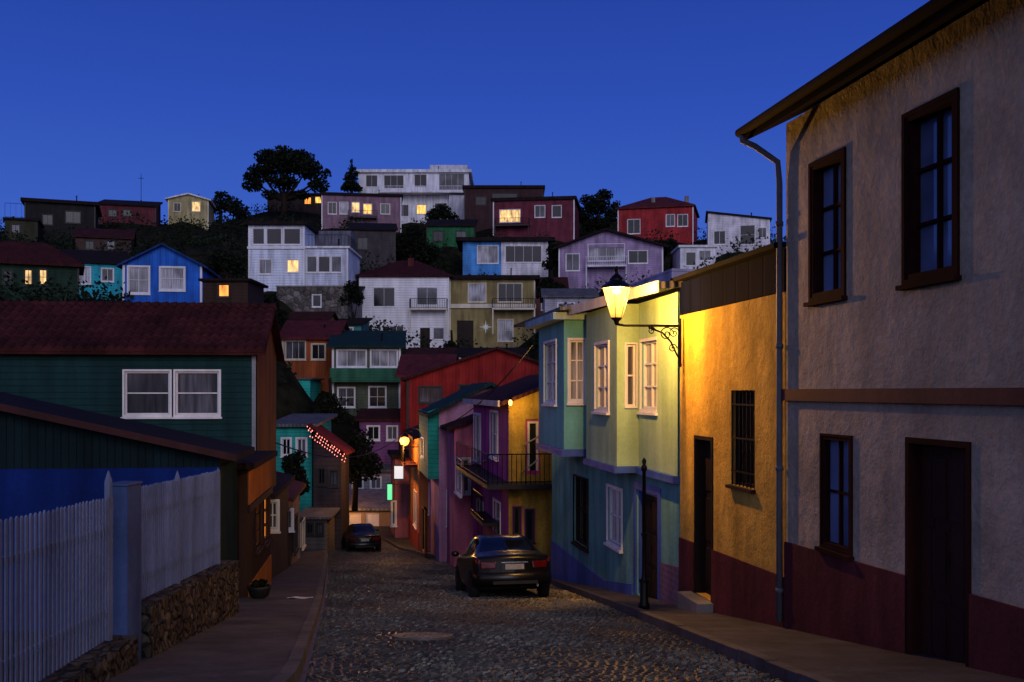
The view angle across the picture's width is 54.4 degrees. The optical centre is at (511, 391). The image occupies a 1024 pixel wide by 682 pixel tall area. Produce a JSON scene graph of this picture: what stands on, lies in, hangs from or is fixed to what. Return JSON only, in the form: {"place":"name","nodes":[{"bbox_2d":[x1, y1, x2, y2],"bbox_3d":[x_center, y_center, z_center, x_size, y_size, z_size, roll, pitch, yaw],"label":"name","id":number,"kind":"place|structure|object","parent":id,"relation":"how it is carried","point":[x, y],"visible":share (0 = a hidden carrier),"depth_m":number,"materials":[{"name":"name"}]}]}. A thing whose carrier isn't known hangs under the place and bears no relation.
{"place":"outdoors","nodes":[
{"label":"outdoors","id":0,"kind":"place"},
{"bbox_2d":[103,548,324,681],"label":"pavement","id":1,"kind":"structure","parent":0,"point":[253,640],"depth_m":11.25,"materials":[{"name":"concrete"}]},
{"bbox_2d":[33,635,137,681],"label":"stone wall","id":2,"kind":"structure","parent":1,"relation":"on","point":[112,658],"depth_m":8.40,"materials":[{"name":"stone"}]},
{"bbox_2d":[0,470,112,681],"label":"picket fence","id":3,"kind":"object","parent":2,"relation":"on","point":[99,536],"visible":1,"depth_m":7.67,"materials":[{"name":"white paint"}]},
{"bbox_2d":[112,481,142,659],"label":"gate pillar","id":4,"kind":"structure","parent":1,"relation":"on","point":[126,495],"depth_m":9.47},
{"bbox_2d":[141,560,238,657],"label":"stone wall","id":5,"kind":"structure","parent":1,"relation":"on","point":[189,607],"depth_m":11.80,"materials":[{"name":"stone"}]},
{"bbox_2d":[141,468,219,599],"bbox_3d":[-4.080,1.813,12.398,0.061,1.726,4.833,0,0,-7],"label":"picket fence","id":6,"kind":"object","parent":5,"relation":"on","point":[180,529],"visible":0.94,"depth_m":11.97,"materials":[{"name":"white paint"}]},
{"bbox_2d":[247,579,270,598],"bbox_3d":[-4.798,3.724,18.900,0.460,0.390,0.448,0,0,0],"label":"planter bowl","id":7,"kind":"object","parent":1,"relation":"on","point":[259,589],"visible":0.99,"depth_m":18.78,"materials":[{"name":"black plastic"}]},
{"bbox_2d":[281,450,310,495],"bbox_3d":[-9.096,5.464,41.943,1.322,6.069,1.898,0,0,0],"label":"street side tree","id":8,"kind":"object","parent":1,"relation":"on","point":[291,463],"visible":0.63,"depth_m":41.65,"materials":[{"name":"green plant"}]},
{"bbox_2d":[307,423,354,549],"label":"house","id":9,"kind":"structure","parent":1,"relation":"on","point":[330,482],"depth_m":46.00,"materials":[{"name":"orange"}]},
{"bbox_2d":[0,211,744,681],"bbox_3d":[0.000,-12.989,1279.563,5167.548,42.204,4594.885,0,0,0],"label":"hillside ground","id":10,"kind":"structure","parent":0,"point":[292,397],"depth_m":115.16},
{"bbox_2d":[3,203,43,240],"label":"dark terrace house","id":11,"kind":"structure","parent":10,"relation":"on","point":[30,226],"depth_m":110.60,"materials":[{"name":"black metal"}]},
{"bbox_2d":[0,241,84,300],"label":"green hip house","id":12,"kind":"structure","parent":10,"relation":"on","point":[34,263],"depth_m":72.14,"materials":[{"name":"red tile"}]},
{"bbox_2d":[20,195,101,242],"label":"black balcony house","id":13,"kind":"structure","parent":10,"relation":"on","point":[51,214],"depth_m":117.31,"materials":[{"name":"metal"}]},
{"bbox_2d":[58,249,127,299],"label":"turquoise house","id":14,"kind":"structure","parent":10,"relation":"on","point":[101,264],"depth_m":83.39,"materials":[{"name":"teal metal"}]},
{"bbox_2d":[72,227,136,257],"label":"house","id":15,"kind":"structure","parent":10,"relation":"on","point":[91,238],"depth_m":101.09,"materials":[{"name":"brown wood"}]},
{"bbox_2d":[0,392,254,631],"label":"lean to garage","id":16,"kind":"structure","parent":10,"relation":"on","point":[53,456],"depth_m":16.89,"materials":[{"name":"blue paint"}]},
{"bbox_2d":[98,199,162,225],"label":"maroon crest house","id":17,"kind":"structure","parent":10,"relation":"on","point":[150,210],"depth_m":137.26,"materials":[{"name":"wood"}]},
{"bbox_2d":[0,300,283,486],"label":"dark green house","id":18,"kind":"structure","parent":10,"relation":"on","point":[205,369],"depth_m":25.07,"materials":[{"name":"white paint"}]},
{"bbox_2d":[121,369,171,418],"bbox_3d":[-9.101,0.056,24.854,1.244,1.235,0.180,0,0,-8],"label":"window","id":19,"kind":"structure","parent":18,"relation":"in","point":[146,393],"depth_m":24.90,"materials":[{"name":"white paint"}]},
{"bbox_2d":[172,369,221,418],"bbox_3d":[-7.902,0.056,25.011,1.218,1.242,0.180,0,0,-8],"label":"window","id":20,"kind":"structure","parent":18,"relation":"in","point":[196,392],"depth_m":25.06,"materials":[{"name":"white paint"}]},
{"bbox_2d":[116,243,220,302],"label":"blue gable house","id":21,"kind":"structure","parent":10,"relation":"on","point":[161,272],"depth_m":67.36,"materials":[{"name":"wood"}]},
{"bbox_2d":[126,265,150,294],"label":"window","id":22,"kind":"structure","parent":21,"relation":"in","point":[138,276],"depth_m":67.20,"materials":[{"name":"white paint"}]},
{"bbox_2d":[158,266,185,291],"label":"window","id":23,"kind":"structure","parent":21,"relation":"in","point":[171,278],"depth_m":67.50,"materials":[{"name":"glass"}]},
{"bbox_2d":[165,193,216,230],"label":"pale gable house","id":24,"kind":"structure","parent":10,"relation":"on","point":[198,207],"depth_m":142.51,"materials":[{"name":"beige metal"}]},
{"bbox_2d":[203,243,246,277],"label":"slope tree","id":25,"kind":"object","parent":10,"relation":"on","point":[218,261],"visible":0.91,"depth_m":83.52,"materials":[{"name":"green plant"}]},
{"bbox_2d":[211,191,251,222],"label":"tree","id":26,"kind":"object","parent":10,"relation":"on","point":[235,207],"visible":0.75,"depth_m":149.59,"materials":[{"name":"green plant"}]},
{"bbox_2d":[198,278,268,303],"bbox_3d":[-17.834,-4.982,64.000,3.259,4.132,4.500,0,0,0],"label":"dark lit hut","id":27,"kind":"object","parent":10,"relation":"on","point":[234,290],"visible":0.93,"depth_m":62.00,"materials":[{"name":"brown"}]},
{"bbox_2d":[237,450,277,596],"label":"orange street house","id":28,"kind":"structure","parent":10,"relation":"on","point":[254,493],"depth_m":20.26,"materials":[{"name":"brown wood"}]},
{"bbox_2d":[243,214,318,291],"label":"white tower house","id":29,"kind":"structure","parent":10,"relation":"on","point":[276,252],"depth_m":95.00,"materials":[{"name":"wood"}]},
{"bbox_2d":[270,471,298,577],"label":"brown shop house","id":30,"kind":"structure","parent":10,"relation":"on","point":[283,544],"depth_m":31.11,"materials":[{"name":"brown wood"}]},
{"bbox_2d":[241,145,331,220],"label":"umbrella pine","id":31,"kind":"object","parent":10,"relation":"on","point":[284,160],"visible":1,"depth_m":171.06,"materials":[{"name":"green plant"}]},
{"bbox_2d":[267,192,320,214],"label":"crest lit house","id":32,"kind":"structure","parent":10,"relation":"on","point":[312,204],"depth_m":186.00,"materials":[{"name":"black metal"}]},
{"bbox_2d":[289,480,306,563],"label":"cream street house","id":33,"kind":"structure","parent":10,"relation":"on","point":[296,488],"depth_m":38.01,"materials":[{"name":"brown wood"}]},
{"bbox_2d":[276,414,337,520],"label":"teal valley house","id":34,"kind":"structure","parent":10,"relation":"on","point":[292,431],"depth_m":47.00,"materials":[{"name":"white paint"}]},
{"bbox_2d":[287,311,338,319],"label":"ochre cottage","id":35,"kind":"structure","parent":10,"relation":"on","point":[312,315],"depth_m":86.92,"materials":[{"name":"red tile"}]},
{"bbox_2d":[276,285,350,318],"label":"stone retaining wall","id":36,"kind":"structure","parent":10,"relation":"on","point":[309,297],"depth_m":92.50,"materials":[{"name":"stone"}]},
{"bbox_2d":[280,320,349,391],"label":"orange hill house","id":37,"kind":"structure","parent":10,"relation":"on","point":[307,352],"depth_m":75.03,"materials":[{"name":"wood"}]},
{"bbox_2d":[285,340,306,360],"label":"window","id":38,"kind":"structure","parent":37,"relation":"in","point":[295,350],"depth_m":75.08,"materials":[{"name":"beige paint"}]},
{"bbox_2d":[300,506,339,551],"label":"grey roof shop","id":39,"kind":"structure","parent":10,"relation":"on","point":[319,528],"depth_m":44.00,"materials":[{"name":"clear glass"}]},
{"bbox_2d":[310,378,348,432],"bbox_3d":[-11.329,1.397,61.983,2.342,4.511,2.046,0,0,0],"label":"garden tree","id":40,"kind":"object","parent":10,"relation":"on","point":[330,404],"visible":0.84,"depth_m":61.68,"materials":[{"name":"green plant"}]},
{"bbox_2d":[305,231,361,284],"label":"terrace house","id":41,"kind":"structure","parent":10,"relation":"on","point":[333,257],"depth_m":95.53,"materials":[{"name":"wood"}]},
{"bbox_2d":[337,280,364,317],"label":"wall tree","id":42,"kind":"object","parent":10,"relation":"on","point":[354,293],"visible":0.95,"depth_m":92.56,"materials":[{"name":"green plant"}]},
{"bbox_2d":[340,159,362,192],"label":"conifer","id":43,"kind":"object","parent":10,"relation":"on","point":[350,184],"visible":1,"depth_m":163.57,"materials":[{"name":"green plant"}]},
{"bbox_2d":[320,190,402,232],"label":"mauve house","id":44,"kind":"structure","parent":10,"relation":"on","point":[336,207],"depth_m":150.72,"materials":[{"name":"pink metal"}]},
{"bbox_2d":[345,427,383,510],"bbox_3d":[-8.692,4.269,54.994,3.656,4.630,2.460,0,0,42],"label":"valley tree","id":45,"kind":"object","parent":10,"relation":"on","point":[360,467],"visible":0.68,"depth_m":54.53,"materials":[{"name":"green plant"}]},
{"bbox_2d":[326,330,405,415],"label":"green verandah house","id":46,"kind":"structure","parent":10,"relation":"on","point":[363,369],"depth_m":71.26,"materials":[{"name":"wood"}]},
{"bbox_2d":[336,349,366,367],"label":"window","id":47,"kind":"structure","parent":46,"relation":"in","point":[345,358],"depth_m":71.21,"materials":[{"name":"glass"}]},
{"bbox_2d":[368,386,386,407],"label":"window","id":48,"kind":"structure","parent":46,"relation":"in","point":[377,395],"depth_m":71.40,"materials":[{"name":"white paint"}]},
{"bbox_2d":[369,349,397,367],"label":"window","id":49,"kind":"structure","parent":46,"relation":"in","point":[379,358],"depth_m":71.45,"materials":[{"name":"glass"}]},
{"bbox_2d":[349,489,390,525],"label":"end garage","id":50,"kind":"structure","parent":10,"relation":"on","point":[374,507],"depth_m":57.09,"materials":[{"name":"paint"}]},
{"bbox_2d":[349,464,390,488],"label":"grey valley house","id":51,"kind":"structure","parent":10,"relation":"on","point":[382,480],"depth_m":63.00,"materials":[{"name":"white paint"}]},
{"bbox_2d":[349,223,397,269],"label":"dark middle house","id":52,"kind":"structure","parent":10,"relation":"on","point":[375,239],"depth_m":122.46,"materials":[{"name":"black metal"}]},
{"bbox_2d":[354,408,399,463],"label":"valley purple house","id":53,"kind":"structure","parent":10,"relation":"on","point":[382,425],"depth_m":64.00,"materials":[{"name":"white paint"}]},
{"bbox_2d":[0,199,785,427],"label":"hillside scrub","id":54,"kind":"object","parent":10,"relation":"on","point":[234,224],"visible":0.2,"depth_m":112.35,"materials":[{"name":"green plant"}]},
{"bbox_2d":[387,449,408,537],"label":"corner shop","id":55,"kind":"structure","parent":10,"relation":"on","point":[399,511],"depth_m":50.67,"materials":[{"name":"orange paint"}]},
{"bbox_2d":[355,258,452,348],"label":"white red roof house","id":56,"kind":"structure","parent":10,"relation":"on","point":[411,294],"depth_m":100.00,"materials":[{"name":"wood"}]},
{"bbox_2d":[372,287,395,307],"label":"window","id":57,"kind":"structure","parent":56,"relation":"in","point":[383,297],"depth_m":100.07,"materials":[{"name":"glass"}]},
{"bbox_2d":[398,425,429,553],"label":"orange plaster house","id":58,"kind":"structure","parent":10,"relation":"on","point":[419,516],"depth_m":44.67,"materials":[{"name":"paint"}]},
{"bbox_2d":[355,165,473,223],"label":"white modern house","id":59,"kind":"structure","parent":10,"relation":"on","point":[422,191],"depth_m":166.00,"materials":[{"name":"wood"}]},
{"bbox_2d":[438,173,464,190],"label":"window","id":60,"kind":"structure","parent":59,"relation":"in","point":[456,180],"depth_m":166.09,"materials":[{"name":"glass"}]},
{"bbox_2d":[396,224,439,261],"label":"slope tree","id":61,"kind":"object","parent":10,"relation":"on","point":[405,244],"visible":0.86,"depth_m":127.29,"materials":[{"name":"green plant"}]},
{"bbox_2d":[395,354,457,448],"bbox_3d":[-5.504,1.738,66.000,3.715,8.481,6.600,0,0,0],"label":"red roof annex","id":62,"kind":"object","parent":10,"relation":"on","point":[410,364],"visible":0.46,"depth_m":64.18,"materials":[{"name":"metal"}]},
{"bbox_2d":[424,219,477,247],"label":"green band house","id":63,"kind":"structure","parent":10,"relation":"on","point":[451,230],"depth_m":136.00,"materials":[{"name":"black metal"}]},
{"bbox_2d":[440,414,472,566],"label":"pink street house","id":64,"kind":"structure","parent":10,"relation":"on","point":[459,523],"depth_m":36.58,"materials":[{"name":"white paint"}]},
{"bbox_2d":[417,382,498,561],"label":"teal gable house","id":65,"kind":"structure","parent":10,"relation":"on","point":[433,417],"depth_m":39.25,"materials":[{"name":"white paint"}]},
{"bbox_2d":[401,347,538,448],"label":"red gable house","id":66,"kind":"structure","parent":10,"relation":"on","point":[428,387],"depth_m":60.00,"materials":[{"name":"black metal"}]},
{"bbox_2d":[417,386,442,404],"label":"window","id":67,"kind":"structure","parent":66,"relation":"in","point":[427,395],"depth_m":60.08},
{"bbox_2d":[449,268,539,347],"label":"olive house","id":68,"kind":"structure","parent":10,"relation":"on","point":[488,311],"depth_m":101.00,"materials":[{"name":"yellow metal"}]},
{"bbox_2d":[497,319,513,341],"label":"window","id":69,"kind":"structure","parent":68,"relation":"in","point":[505,330],"depth_m":101.08,"materials":[{"name":"beige paint"}]},
{"bbox_2d":[497,283,522,302],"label":"window","id":70,"kind":"structure","parent":68,"relation":"in","point":[504,290],"depth_m":101.08,"materials":[{"name":"glass"}]},
{"bbox_2d":[462,185,544,231],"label":"dark crest house","id":71,"kind":"structure","parent":10,"relation":"on","point":[478,204],"depth_m":156.00,"materials":[{"name":"wood"}]},
{"bbox_2d":[456,374,551,565],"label":"house","id":72,"kind":"structure","parent":10,"relation":"on","point":[509,498],"depth_m":28.77,"materials":[{"name":"purple paint"}]},
{"bbox_2d":[489,410,498,461],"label":"window","id":73,"kind":"structure","parent":72,"relation":"in","point":[494,412],"depth_m":31.85,"materials":[{"name":"white paint"}]},
{"bbox_2d":[456,237,554,276],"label":"blue white house","id":74,"kind":"structure","parent":10,"relation":"on","point":[517,255],"depth_m":118.88,"materials":[{"name":"paint"}]},
{"bbox_2d":[477,245,498,263],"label":"window","id":75,"kind":"structure","parent":74,"relation":"in","point":[486,254],"depth_m":119.07,"materials":[{"name":"glass"}]},
{"bbox_2d":[505,245,541,262],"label":"window","id":76,"kind":"structure","parent":74,"relation":"in","point":[513,253],"depth_m":118.87,"materials":[{"name":"glass"}]},
{"bbox_2d":[491,192,580,242],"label":"dark red flat house","id":77,"kind":"structure","parent":10,"relation":"on","point":[557,217],"depth_m":139.12,"materials":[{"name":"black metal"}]},
{"bbox_2d":[540,288,598,312],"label":"white house","id":78,"kind":"structure","parent":10,"relation":"on","point":[552,298],"depth_m":88.09,"materials":[{"name":"paint"}]},
{"bbox_2d":[578,189,619,231],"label":"broadleaf tree","id":79,"kind":"object","parent":10,"relation":"on","point":[596,204],"visible":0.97,"depth_m":147.23,"materials":[{"name":"green plant"}]},
{"bbox_2d":[513,268,695,588],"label":"teal bay house","id":80,"kind":"structure","parent":10,"relation":"on","point":[578,551],"depth_m":23.45,"materials":[{"name":"paint"}]},
{"bbox_2d":[541,339,556,406],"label":"window","id":81,"kind":"structure","parent":80,"relation":"in","point":[551,348],"depth_m":24.27,"materials":[{"name":"white paint"}]},
{"bbox_2d":[566,338,585,404],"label":"window","id":82,"kind":"structure","parent":80,"relation":"in","point":[576,347],"depth_m":22.61,"materials":[{"name":"white paint"}]},
{"bbox_2d":[571,474,588,552],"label":"window","id":83,"kind":"structure","parent":80,"relation":"in","point":[582,484],"depth_m":24.50,"materials":[{"name":"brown wood"}]},
{"bbox_2d":[553,228,668,292],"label":"lavender house","id":84,"kind":"structure","parent":10,"relation":"on","point":[590,259],"depth_m":109.41,"materials":[{"name":"wood"}]},
{"bbox_2d":[587,243,624,261],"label":"window","id":85,"kind":"structure","parent":84,"relation":"in","point":[617,253],"depth_m":109.51,"materials":[{"name":"white paint"}]},
{"bbox_2d":[569,280,683,604],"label":"green bay house","id":86,"kind":"structure","parent":10,"relation":"on","point":[632,397],"depth_m":19.41,"materials":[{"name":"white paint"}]},
{"bbox_2d":[591,340,609,414],"bbox_3d":[1.867,-0.288,20.521,0.180,1.505,1.241,0,0,-10],"label":"window","id":87,"kind":"structure","parent":86,"relation":"in","point":[603,351],"depth_m":20.74,"materials":[{"name":"white paint"}]},
{"bbox_2d":[603,483,622,553],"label":"window","id":88,"kind":"structure","parent":86,"relation":"in","point":[616,493],"depth_m":21.29,"materials":[{"name":"white paint"}]},
{"bbox_2d":[625,343,637,407],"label":"window","id":89,"kind":"structure","parent":86,"relation":"in","point":[629,347],"depth_m":19.49,"materials":[{"name":"white paint"}]},
{"bbox_2d":[636,336,657,415],"bbox_3d":[2.612,-0.293,18.824,0.180,1.457,1.206,0,0,-10],"label":"window","id":90,"kind":"structure","parent":86,"relation":"in","point":[649,348],"depth_m":19.11,"materials":[{"name":"white paint"}]},
{"bbox_2d":[646,494,656,598],"bbox_3d":[2.669,2.972,18.976,0.086,2.016,1.286,0,0,-10],"label":"door","id":91,"kind":"structure","parent":86,"relation":"in","point":[651,501],"depth_m":19.00,"materials":[{"name":"brown wood"}]},
{"bbox_2d":[615,196,699,244],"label":"red upper house","id":92,"kind":"structure","parent":10,"relation":"on","point":[664,215],"depth_m":134.86,"materials":[{"name":"wood"}]},
{"bbox_2d":[671,245,717,268],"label":"white low house","id":93,"kind":"structure","parent":10,"relation":"on","point":[687,256],"depth_m":108.00,"materials":[{"name":"paint"}]},
{"bbox_2d":[670,242,785,627],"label":"ochre house","id":94,"kind":"structure","parent":10,"relation":"on","point":[727,552],"depth_m":14.86,"materials":[{"name":"paint"}]},
{"bbox_2d":[601,266,681,366],"bbox_3d":[2.191,-1.270,16.750,1.383,1.700,0.522,0,0,0],"label":"street lamp","id":95,"kind":"object","parent":94,"relation":"attached to","point":[616,283],"visible":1,"depth_m":16.79,"materials":[{"name":"black metal"}]},
{"bbox_2d":[705,440,709,594],"bbox_3d":[3.240,2.031,16.010,0.063,2.520,0.694,0,0,-10],"label":"door","id":96,"kind":"structure","parent":94,"relation":"in","point":[707,443],"depth_m":16.19,"materials":[{"name":"brown wood"}]},
{"bbox_2d":[725,390,755,493],"bbox_3d":[3.371,0.702,14.428,0.220,1.451,0.934,0,0,-10],"label":"window","id":97,"kind":"structure","parent":94,"relation":"in","point":[744,404],"depth_m":14.53,"materials":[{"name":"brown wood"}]},
{"bbox_2d":[705,211,771,257],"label":"white wedge house","id":98,"kind":"structure","parent":10,"relation":"on","point":[722,227],"depth_m":117.45,"materials":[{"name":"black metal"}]},
{"bbox_2d":[735,0,1023,678],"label":"town house","id":99,"kind":"structure","parent":10,"relation":"on","point":[902,394],"depth_m":10.17,"materials":[{"name":"paint"}]},
{"bbox_2d":[803,147,847,306],"bbox_3d":[3.798,-1.936,11.885,0.220,1.764,0.957,0,0,-10],"label":"window","id":100,"kind":"structure","parent":99,"relation":"in","point":[827,174],"depth_m":12.10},
{"bbox_2d":[814,433,853,560],"bbox_3d":[3.810,1.206,11.660,0.170,1.416,0.809,0,0,-10],"label":"window","id":101,"kind":"structure","parent":99,"relation":"in","point":[835,450],"depth_m":11.80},
{"bbox_2d":[895,87,961,290],"bbox_3d":[4.148,-1.949,9.800,0.220,1.810,1.007,0,0,-10],"label":"window","id":102,"kind":"structure","parent":99,"relation":"in","point":[930,131],"depth_m":9.96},
{"bbox_2d":[922,444,964,662],"bbox_3d":[4.267,1.629,9.706,0.086,2.216,0.951,0,0,-10],"label":"door","id":103,"kind":"structure","parent":99,"relation":"in","point":[943,467],"depth_m":9.77,"materials":[{"name":"brown wood"}]},
{"bbox_2d":[0,0,929,243],"label":"sky","id":104,"kind":"structure","parent":0,"point":[636,100],"materials":[{"name":"blue"}]},
{"bbox_2d":[298,539,782,681],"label":"road","id":105,"kind":"structure","parent":0,"point":[373,601],"depth_m":12.81,"materials":[{"name":"stone"}]},
{"bbox_2d":[270,550,327,681],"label":"kerb","id":106,"kind":"structure","parent":105,"relation":"on","point":[292,669],"depth_m":11.41,"materials":[{"name":"concrete"}]},
{"bbox_2d":[343,523,380,551],"bbox_3d":[-6.975,6.707,45.996,1.819,1.233,3.906,0,-3,-14],"label":"parked car","id":107,"kind":"object","parent":105,"relation":"on","point":[362,536],"visible":0.99,"depth_m":44.39,"materials":[{"name":"paint"}]},
{"bbox_2d":[391,632,452,640],"bbox_3d":[-1.160,3.174,12.901,0.800,0.057,0.800,0,-8,0],"label":"manhole cover","id":108,"kind":"object","parent":105,"relation":"on","point":[421,636],"visible":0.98,"depth_m":12.76,"materials":[{"name":"metal"}]},
{"bbox_2d":[451,534,550,597],"bbox_3d":[-0.278,3.860,22.249,1.969,1.334,4.227,0,-8,-10],"label":"parked car","id":109,"kind":"object","parent":105,"relation":"on","point":[502,562],"visible":0.98,"depth_m":20.45,"materials":[{"name":"paint"}]},
{"bbox_2d":[377,531,835,681],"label":"kerb","id":110,"kind":"structure","parent":105,"relation":"on","point":[773,667],"depth_m":11.76,"materials":[{"name":"concrete"}]},
{"bbox_2d":[374,526,1023,681],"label":"pavement","id":111,"kind":"structure","parent":0,"point":[836,660],"depth_m":10.31,"materials":[{"name":"concrete"}]},
{"bbox_2d":[639,457,649,608],"bbox_3d":[2.163,2.310,16.300,0.180,2.480,0.180,0,0,0],"label":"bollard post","id":112,"kind":"object","parent":111,"relation":"on","point":[644,602],"visible":0.98,"depth_m":16.27,"materials":[{"name":"black metal"}]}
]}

